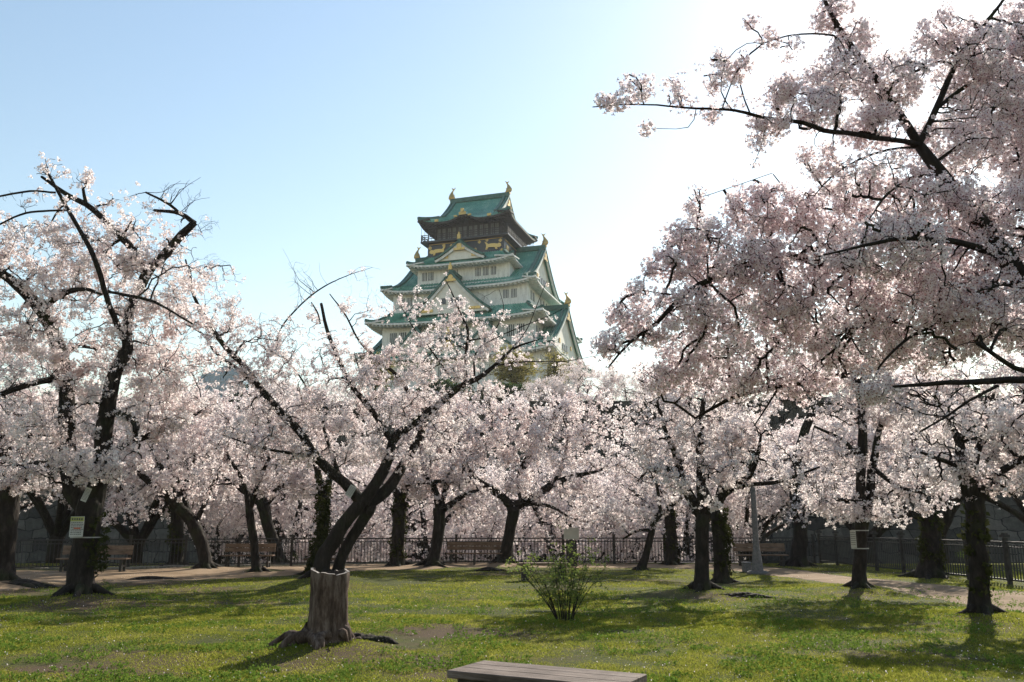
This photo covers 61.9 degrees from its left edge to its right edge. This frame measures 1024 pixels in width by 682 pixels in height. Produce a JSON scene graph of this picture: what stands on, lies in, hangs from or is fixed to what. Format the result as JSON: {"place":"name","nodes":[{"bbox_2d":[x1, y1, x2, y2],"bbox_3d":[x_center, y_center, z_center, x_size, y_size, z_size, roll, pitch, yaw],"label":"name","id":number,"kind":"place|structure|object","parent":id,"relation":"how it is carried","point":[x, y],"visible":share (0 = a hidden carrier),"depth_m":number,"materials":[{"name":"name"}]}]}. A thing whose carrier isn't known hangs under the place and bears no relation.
{"place":"outdoors","nodes":[
{"label":"outdoors","id":0,"kind":"place"},
{"bbox_2d":[0,562,1023,681],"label":"lawn","id":1,"kind":"structure","parent":0,"point":[410,643],"depth_m":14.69,"materials":[{"name":"green plant"}]},
{"bbox_2d":[2,579,59,587],"bbox_3d":[-12.388,6.397,21.852,2.364,0.576,0.711,-3,-13,16],"label":"exposed root","id":2,"kind":"object","parent":1,"relation":"on","point":[29,583],"visible":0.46,"depth_m":21.82,"materials":[{"name":"brown plant"}]},
{"bbox_2d":[0,332,93,580],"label":"cherry tree","id":3,"kind":"object","parent":1,"relation":"on","point":[10,494],"visible":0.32,"depth_m":22.75,"materials":[{"name":"pink plant"}]},
{"bbox_2d":[97,578,117,593],"bbox_3d":[-9.060,5.520,18.870,0.795,0.505,0.534,0,-12,0],"label":"weed tuft","id":4,"kind":"object","parent":1,"relation":"on","point":[108,588],"visible":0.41,"depth_m":18.95,"materials":[{"name":"green plant"}]},
{"bbox_2d":[0,151,228,598],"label":"cherry tree","id":5,"kind":"object","parent":1,"relation":"on","point":[103,459],"visible":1,"depth_m":19.11,"materials":[{"name":"pink plant"}]},
{"bbox_2d":[69,516,84,536],"bbox_3d":[-9.234,3.937,18.100,0.310,0.420,0.016,-1,-12,7],"label":"paper notice","id":6,"kind":"object","parent":5,"relation":"attached to","point":[76,526],"visible":1,"depth_m":18.10,"materials":[{"name":"white paper"}]},
{"bbox_2d":[70,537,100,537],"bbox_3d":[-9.225,4.252,18.487,0.630,0.024,0.630,0,-12,0],"label":"strap","id":7,"kind":"object","parent":5,"relation":"attached to","point":[85,537],"visible":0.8,"depth_m":18.22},
{"bbox_2d":[81,487,91,501],"bbox_3d":[-9.114,3.287,18.263,0.120,0.300,0.011,21,-13,-1],"label":"paper tag","id":8,"kind":"object","parent":5,"relation":"attached to","point":[87,491],"visible":1,"depth_m":18.26,"materials":[{"name":"white paper"}]},
{"bbox_2d":[125,576,180,579],"bbox_3d":[-10.710,7.188,25.343,2.557,0.420,0.519,4,-13,-18],"label":"exposed root","id":9,"kind":"object","parent":1,"relation":"on","point":[147,577],"visible":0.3,"depth_m":25.28,"materials":[{"name":"brown plant"}]},
{"bbox_2d":[84,381,241,568],"bbox_3d":[-12.627,4.801,31.058,6.090,7.259,3.314,0,-12,0],"label":"cherry tree","id":10,"kind":"object","parent":1,"relation":"on","point":[185,513],"visible":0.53,"depth_m":30.73,"materials":[{"name":"pink plant"}]},
{"bbox_2d":[113,388,242,565],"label":"cherry tree","id":11,"kind":"object","parent":1,"relation":"on","point":[176,530],"visible":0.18,"depth_m":33.02,"materials":[{"name":"pink plant"}]},
{"bbox_2d":[182,380,313,571],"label":"cherry tree","id":12,"kind":"object","parent":1,"relation":"on","point":[257,486],"visible":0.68,"depth_m":28.77,"materials":[{"name":"pink plant"}]},
{"bbox_2d":[200,384,344,562],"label":"cherry tree","id":13,"kind":"object","parent":1,"relation":"on","point":[264,511],"visible":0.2,"depth_m":36.81,"materials":[{"name":"pink plant"}]},
{"bbox_2d":[254,386,371,574],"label":"cherry tree","id":14,"kind":"object","parent":1,"relation":"on","point":[323,488],"visible":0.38,"depth_m":28.45,"materials":[{"name":"pink plant"}]},
{"bbox_2d":[266,567,361,651],"bbox_3d":[-2.607,3.542,11.143,1.269,1.142,0.946,-5,-13,22],"label":"tree stump","id":15,"kind":"object","parent":1,"relation":"on","point":[327,622],"visible":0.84,"depth_m":10.92,"materials":[{"name":"brown wood"}]},
{"bbox_2d":[353,632,398,643],"bbox_3d":[-1.937,4.120,11.520,1.114,0.335,0.335,0,-12,0],"label":"exposed root","id":16,"kind":"object","parent":1,"relation":"on","point":[380,638],"visible":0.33,"depth_m":11.42,"materials":[{"name":"brown plant"}]},
{"bbox_2d":[175,255,597,579],"bbox_3d":[-3.735,2.066,25.698,12.795,10.379,3.409,3,-12,-12],"label":"cherry tree","id":17,"kind":"object","parent":1,"relation":"on","point":[369,499],"visible":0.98,"depth_m":25.31,"materials":[{"name":"pink plant"}]},
{"bbox_2d":[345,485,356,497],"bbox_3d":[-4.647,4.328,24.589,0.190,0.340,0.011,29,-13,1],"label":"paper tag","id":18,"kind":"object","parent":17,"relation":"attached to","point":[350,490],"visible":1,"depth_m":24.59,"materials":[{"name":"white paper"}]},
{"bbox_2d":[344,384,458,565],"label":"cherry tree","id":19,"kind":"object","parent":1,"relation":"on","point":[397,556],"visible":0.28,"depth_m":33.76,"materials":[{"name":"pink plant"}]},
{"bbox_2d":[15,534,815,567],"bbox_3d":[-3.577,8.297,33.746,32.801,1.250,2.554,2,-12,-11],"label":"park fence","id":20,"kind":"object","parent":1,"relation":"on","point":[456,538],"visible":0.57,"depth_m":34.56,"materials":[{"name":"metal"}]},
{"bbox_2d":[383,396,502,567],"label":"cherry tree","id":21,"kind":"object","parent":1,"relation":"on","point":[439,512],"visible":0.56,"depth_m":33.10,"materials":[{"name":"pink plant"}]},
{"bbox_2d":[446,542,501,564],"bbox_3d":[-1.473,8.379,33.649,2.200,0.874,0.564,0,-12,0],"label":"park bench","id":22,"kind":"object","parent":1,"relation":"on","point":[474,546],"visible":0.81,"depth_m":33.86,"materials":[{"name":"brown wood"}]},
{"bbox_2d":[474,567,505,570],"bbox_3d":[-0.789,8.261,30.334,1.666,0.439,0.544,-1,-12,6],"label":"exposed root","id":23,"kind":"object","parent":1,"relation":"on","point":[489,569],"visible":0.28,"depth_m":30.28,"materials":[{"name":"brown plant"}]},
{"bbox_2d":[0,585,1023,681],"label":"clover","id":24,"kind":"object","parent":1,"relation":"on","point":[796,677],"visible":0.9,"depth_m":11.63,"materials":[{"name":"green plant"}]},
{"bbox_2d":[1,563,1023,681],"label":"fallen petals","id":25,"kind":"object","parent":1,"relation":"on","point":[537,637],"visible":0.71,"depth_m":12.32,"materials":[{"name":"pink plant"}]},
{"bbox_2d":[398,382,634,563],"bbox_3d":[0.459,5.311,34.090,9.840,7.494,3.780,0,-12,0],"label":"cherry tree","id":26,"kind":"object","parent":1,"relation":"on","point":[524,475],"visible":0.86,"depth_m":33.91,"materials":[{"name":"pink plant"}]},
{"bbox_2d":[517,562,568,580],"bbox_3d":[0.919,6.749,24.956,1.500,0.515,0.420,1,-12,-7],"label":"park bench","id":27,"kind":"object","parent":1,"relation":"on","point":[537,564],"visible":0.34,"depth_m":24.82,"materials":[{"name":"brown wood"}]},
{"bbox_2d":[447,660,646,681],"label":"park bench","id":28,"kind":"object","parent":1,"relation":"on","point":[488,671],"visible":1,"depth_m":6.86,"materials":[{"name":"grey wood"}]},
{"bbox_2d":[498,525,611,620],"bbox_3d":[0.895,3.946,14.524,2.027,1.631,1.555,8,-14,-32],"label":"leafy shrub","id":29,"kind":"object","parent":1,"relation":"on","point":[567,593],"visible":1,"depth_m":14.40,"materials":[{"name":"green plant"}]},
{"bbox_2d":[599,430,717,570],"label":"cherry tree","id":30,"kind":"object","parent":1,"relation":"on","point":[614,512],"visible":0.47,"depth_m":30.67,"materials":[{"name":"pink plant"}]},
{"bbox_2d":[611,409,720,564],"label":"cherry tree","id":31,"kind":"object","parent":1,"relation":"on","point":[670,544],"visible":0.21,"depth_m":34.38,"materials":[{"name":"pink plant"}]},
{"bbox_2d":[643,383,787,583],"bbox_3d":[6.016,3.994,25.061,4.160,6.218,2.221,0,-12,0],"label":"cherry tree","id":32,"kind":"object","parent":1,"relation":"on","point":[720,528],"visible":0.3,"depth_m":24.73,"materials":[{"name":"pink plant"}]},
{"bbox_2d":[612,344,819,592],"bbox_3d":[4.655,2.842,20.172,4.520,6.326,2.929,0,-12,0],"label":"cherry tree","id":33,"kind":"object","parent":1,"relation":"on","point":[703,507],"visible":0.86,"depth_m":19.83,"materials":[{"name":"pink plant"}]},
{"bbox_2d":[719,592,776,597],"bbox_3d":[5.184,5.671,18.655,1.747,0.367,0.425,0,-12,0],"label":"exposed root","id":34,"kind":"object","parent":1,"relation":"on","point":[742,595],"visible":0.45,"depth_m":18.57,"materials":[{"name":"brown plant"}]},
{"bbox_2d":[740,352,855,566],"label":"cherry tree","id":35,"kind":"object","parent":1,"relation":"on","point":[798,554],"visible":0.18,"depth_m":33.72,"materials":[{"name":"pink plant"}]},
{"bbox_2d":[589,0,1023,431],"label":"cherry tree","id":36,"kind":"object","parent":1,"relation":"on","point":[952,299],"visible":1,"depth_m":8.63,"materials":[{"name":"pink plant"}]},
{"bbox_2d":[785,340,956,589],"bbox_3d":[8.989,2.989,21.517,4.300,6.680,2.462,0,-12,0],"label":"cherry tree","id":37,"kind":"object","parent":1,"relation":"on","point":[863,512],"visible":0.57,"depth_m":21.20,"materials":[{"name":"pink plant"}]},
{"bbox_2d":[850,530,856,547],"bbox_3d":[8.446,4.899,21.118,0.011,0.420,0.160,8,-14,-32],"label":"paper notice","id":38,"kind":"object","parent":37,"relation":"attached to","point":[853,538],"visible":1,"depth_m":21.11,"materials":[{"name":"white paper"}]},
{"bbox_2d":[815,530,1023,584],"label":"park fence","id":39,"kind":"object","parent":1,"relation":"on","point":[1005,547],"visible":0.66,"depth_m":28.80,"materials":[{"name":"metal"}]},
{"bbox_2d":[866,406,991,578],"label":"cherry tree","id":40,"kind":"object","parent":1,"relation":"on","point":[931,562],"visible":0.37,"depth_m":26.59,"materials":[{"name":"pink plant"}]},
{"bbox_2d":[875,347,1023,615],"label":"cherry tree","id":41,"kind":"object","parent":1,"relation":"on","point":[1003,427],"visible":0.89,"depth_m":15.14,"materials":[{"name":"pink plant"}]},
{"bbox_2d":[0,562,1023,611],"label":"dirt path","id":42,"kind":"structure","parent":0,"point":[110,576],"depth_m":27.39,"materials":[{"name":"beige soil"}]},
{"bbox_2d":[56,545,132,571],"bbox_3d":[-14.409,7.511,29.448,2.400,0.874,0.564,0,-12,-1],"label":"park bench","id":43,"kind":"object","parent":42,"relation":"on","point":[126,550],"visible":0.7,"depth_m":29.65,"materials":[{"name":"brown wood"}]},
{"bbox_2d":[221,544,275,567],"bbox_3d":[-9.974,8.127,32.326,1.900,0.874,0.564,1,-12,-3],"label":"park bench","id":44,"kind":"object","parent":42,"relation":"on","point":[229,548],"visible":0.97,"depth_m":32.52,"materials":[{"name":"brown wood"}]},
{"bbox_2d":[16,560,588,569],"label":"kerb","id":45,"kind":"structure","parent":42,"relation":"on","point":[137,567],"depth_m":32.05,"materials":[{"name":"grey concrete"}]},
{"bbox_2d":[564,527,578,565],"bbox_3d":[2.343,8.109,33.633,0.600,1.490,0.160,0,-12,0],"label":"sign post","id":46,"kind":"object","parent":42,"relation":"on","point":[571,533],"visible":0.75,"depth_m":33.61,"materials":[{"name":"metal"}]},
{"bbox_2d":[741,562,751,571],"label":"stone block","id":47,"kind":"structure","parent":42,"relation":"on","point":[746,566],"depth_m":29.73,"materials":[{"name":"stone"}]},
{"bbox_2d":[746,452,768,573],"bbox_3d":[8.285,5.830,29.198,0.720,4.120,0.720,0,-12,0],"label":"lamp post","id":48,"kind":"object","parent":42,"relation":"on","point":[757,566],"visible":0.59,"depth_m":28.93,"materials":[{"name":"metal"}]},
{"bbox_2d":[733,543,788,566],"bbox_3d":[9.612,8.271,32.970,2.000,0.874,0.564,0,-12,0],"label":"park bench","id":49,"kind":"object","parent":42,"relation":"on","point":[780,555],"visible":0.9,"depth_m":33.18,"materials":[{"name":"brown wood"}]},
{"bbox_2d":[0,0,1023,400],"label":"sky","id":50,"kind":"structure","parent":0,"point":[316,134],"materials":[{"name":"blue"}]},
{"bbox_2d":[593,562,1023,562],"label":"moat bank","id":51,"kind":"structure","parent":0,"point":[638,562],"depth_m":36.40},
{"bbox_2d":[4,410,56,513],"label":"cherry tree","id":52,"kind":"object","parent":51,"relation":"on","point":[23,506],"visible":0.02,"depth_m":41.32,"materials":[{"name":"pink plant"}]},
{"bbox_2d":[0,387,169,562],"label":"cherry tree","id":53,"kind":"object","parent":51,"relation":"on","point":[59,528],"visible":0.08,"depth_m":38.49,"materials":[{"name":"pink plant"}]},
{"bbox_2d":[36,388,252,562],"bbox_3d":[-17.314,7.000,40.265,10.381,9.633,10.286,9,-15,-35],"label":"cherry tree","id":54,"kind":"object","parent":51,"relation":"on","point":[143,533],"visible":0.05,"depth_m":39.59,"materials":[{"name":"pink plant"}]},
{"bbox_2d":[129,435,313,562],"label":"cherry tree","id":55,"kind":"object","parent":51,"relation":"on","point":[280,509],"visible":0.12,"depth_m":41.60,"materials":[{"name":"pink plant"}]},
{"bbox_2d":[191,428,390,562],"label":"cherry tree","id":56,"kind":"object","parent":51,"relation":"on","point":[234,525],"visible":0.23,"depth_m":39.91,"materials":[{"name":"pink plant"}]},
{"bbox_2d":[272,444,455,561],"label":"cherry tree","id":57,"kind":"object","parent":51,"relation":"on","point":[310,521],"visible":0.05,"depth_m":43.14,"materials":[{"name":"pink plant"}]},
{"bbox_2d":[337,447,510,561],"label":"cherry tree","id":58,"kind":"object","parent":51,"relation":"on","point":[415,532],"visible":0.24,"depth_m":39.42,"materials":[{"name":"pink plant"}]},
{"bbox_2d":[409,462,578,560],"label":"cherry tree","id":59,"kind":"object","parent":51,"relation":"on","point":[522,514],"visible":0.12,"depth_m":43.36,"materials":[{"name":"pink plant"}]},
{"bbox_2d":[468,449,641,562],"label":"cherry tree","id":60,"kind":"object","parent":51,"relation":"on","point":[544,530],"visible":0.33,"depth_m":39.75,"materials":[{"name":"pink plant"}]},
{"bbox_2d":[531,455,694,562],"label":"cherry tree","id":61,"kind":"object","parent":51,"relation":"on","point":[631,505],"visible":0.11,"depth_m":42.93,"materials":[{"name":"pink plant"}]},
{"bbox_2d":[598,458,771,562],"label":"cherry tree","id":62,"kind":"object","parent":51,"relation":"on","point":[687,523],"visible":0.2,"depth_m":40.17,"materials":[{"name":"pink plant"}]},
{"bbox_2d":[652,427,833,559],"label":"cherry tree","id":63,"kind":"object","parent":51,"relation":"on","point":[777,504],"visible":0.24,"depth_m":40.03,"materials":[{"name":"pink plant"}]},
{"bbox_2d":[757,408,948,562],"bbox_3d":[16.350,7.486,40.502,9.392,8.716,9.306,6,-14,-27],"label":"cherry tree","id":64,"kind":"object","parent":51,"relation":"on","point":[795,431],"visible":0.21,"depth_m":39.46,"materials":[{"name":"pink plant"}]},
{"bbox_2d":[830,390,1023,563],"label":"cherry tree","id":65,"kind":"object","parent":51,"relation":"on","point":[948,515],"visible":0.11,"depth_m":37.65,"materials":[{"name":"pink plant"}]},
{"bbox_2d":[921,393,1023,523],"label":"cherry tree","id":66,"kind":"object","parent":51,"relation":"on","point":[1013,511],"visible":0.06,"depth_m":37.80,"materials":[{"name":"pink plant"}]},
{"label":"castle terrace","id":67,"kind":"structure","parent":0,"visible":0},
{"bbox_2d":[198,366,251,399],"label":"glass tower","id":68,"kind":"structure","parent":67,"relation":"on","point":[211,378],"depth_m":526.78,"materials":[{"name":"glass"}]},
{"bbox_2d":[220,380,294,401],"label":"terrace tree","id":69,"kind":"object","parent":67,"relation":"on","point":[237,393],"visible":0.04,"depth_m":110.02,"materials":[{"name":"green plant"}]},
{"bbox_2d":[254,376,302,400],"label":"cherry tree","id":70,"kind":"object","parent":67,"relation":"on","point":[294,388],"visible":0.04,"depth_m":92.13,"materials":[{"name":"pink plant"}]},
{"bbox_2d":[321,379,369,400],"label":"cherry tree","id":71,"kind":"object","parent":67,"relation":"on","point":[331,387],"visible":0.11,"depth_m":91.63,"materials":[{"name":"pink plant"}]},
{"bbox_2d":[354,350,400,399],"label":"terrace tree","id":72,"kind":"object","parent":67,"relation":"on","point":[376,386],"visible":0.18,"depth_m":121.33,"materials":[{"name":"green plant"}]},
{"bbox_2d":[381,388,417,400],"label":"cherry tree","id":73,"kind":"object","parent":67,"relation":"on","point":[395,395],"visible":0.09,"depth_m":91.64,"materials":[{"name":"pink plant"}]},
{"bbox_2d":[409,378,474,400],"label":"terrace tree","id":74,"kind":"object","parent":67,"relation":"on","point":[449,382],"visible":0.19,"depth_m":104.97,"materials":[{"name":"green plant"}]},
{"bbox_2d":[350,181,592,400],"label":"castle keep","id":75,"kind":"structure","parent":67,"relation":"on","point":[475,247],"depth_m":166.31,"materials":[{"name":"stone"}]},
{"bbox_2d":[479,380,536,400],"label":"terrace tree","id":76,"kind":"object","parent":67,"relation":"on","point":[510,387],"visible":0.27,"depth_m":99.86,"materials":[{"name":"green plant"}]},
{"bbox_2d":[485,343,541,386],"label":"terrace tree","id":77,"kind":"object","parent":67,"relation":"on","point":[504,374],"visible":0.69,"depth_m":119.10,"materials":[{"name":"green plant"}]},
{"bbox_2d":[519,374,570,400],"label":"cherry tree","id":78,"kind":"object","parent":67,"relation":"on","point":[539,384],"visible":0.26,"depth_m":91.75,"materials":[{"name":"pink plant"}]},
{"bbox_2d":[538,348,572,396],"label":"terrace tree","id":79,"kind":"object","parent":67,"relation":"on","point":[553,370],"visible":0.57,"depth_m":127.48,"materials":[{"name":"green plant"}]},
{"bbox_2d":[548,358,622,400],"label":"cherry tree","id":80,"kind":"object","parent":67,"relation":"on","point":[574,376],"visible":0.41,"depth_m":91.64,"materials":[{"name":"pink plant"}]},
{"bbox_2d":[591,365,657,400],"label":"cherry tree","id":81,"kind":"object","parent":67,"relation":"on","point":[625,390],"visible":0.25,"depth_m":91.34,"materials":[{"name":"pink plant"}]},
{"bbox_2d":[911,375,978,395],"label":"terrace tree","id":82,"kind":"object","parent":67,"relation":"on","point":[976,391],"visible":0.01,"depth_m":94.64,"materials":[{"name":"green plant"}]},
{"label":"moat water","id":83,"kind":"structure","parent":0,"visible":0},
{"bbox_2d":[9,385,1023,563],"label":"stone rampart","id":84,"kind":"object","parent":83,"relation":"in","point":[31,526],"visible":0.09,"depth_m":72.36,"materials":[{"name":"grey stone"}]}
]}

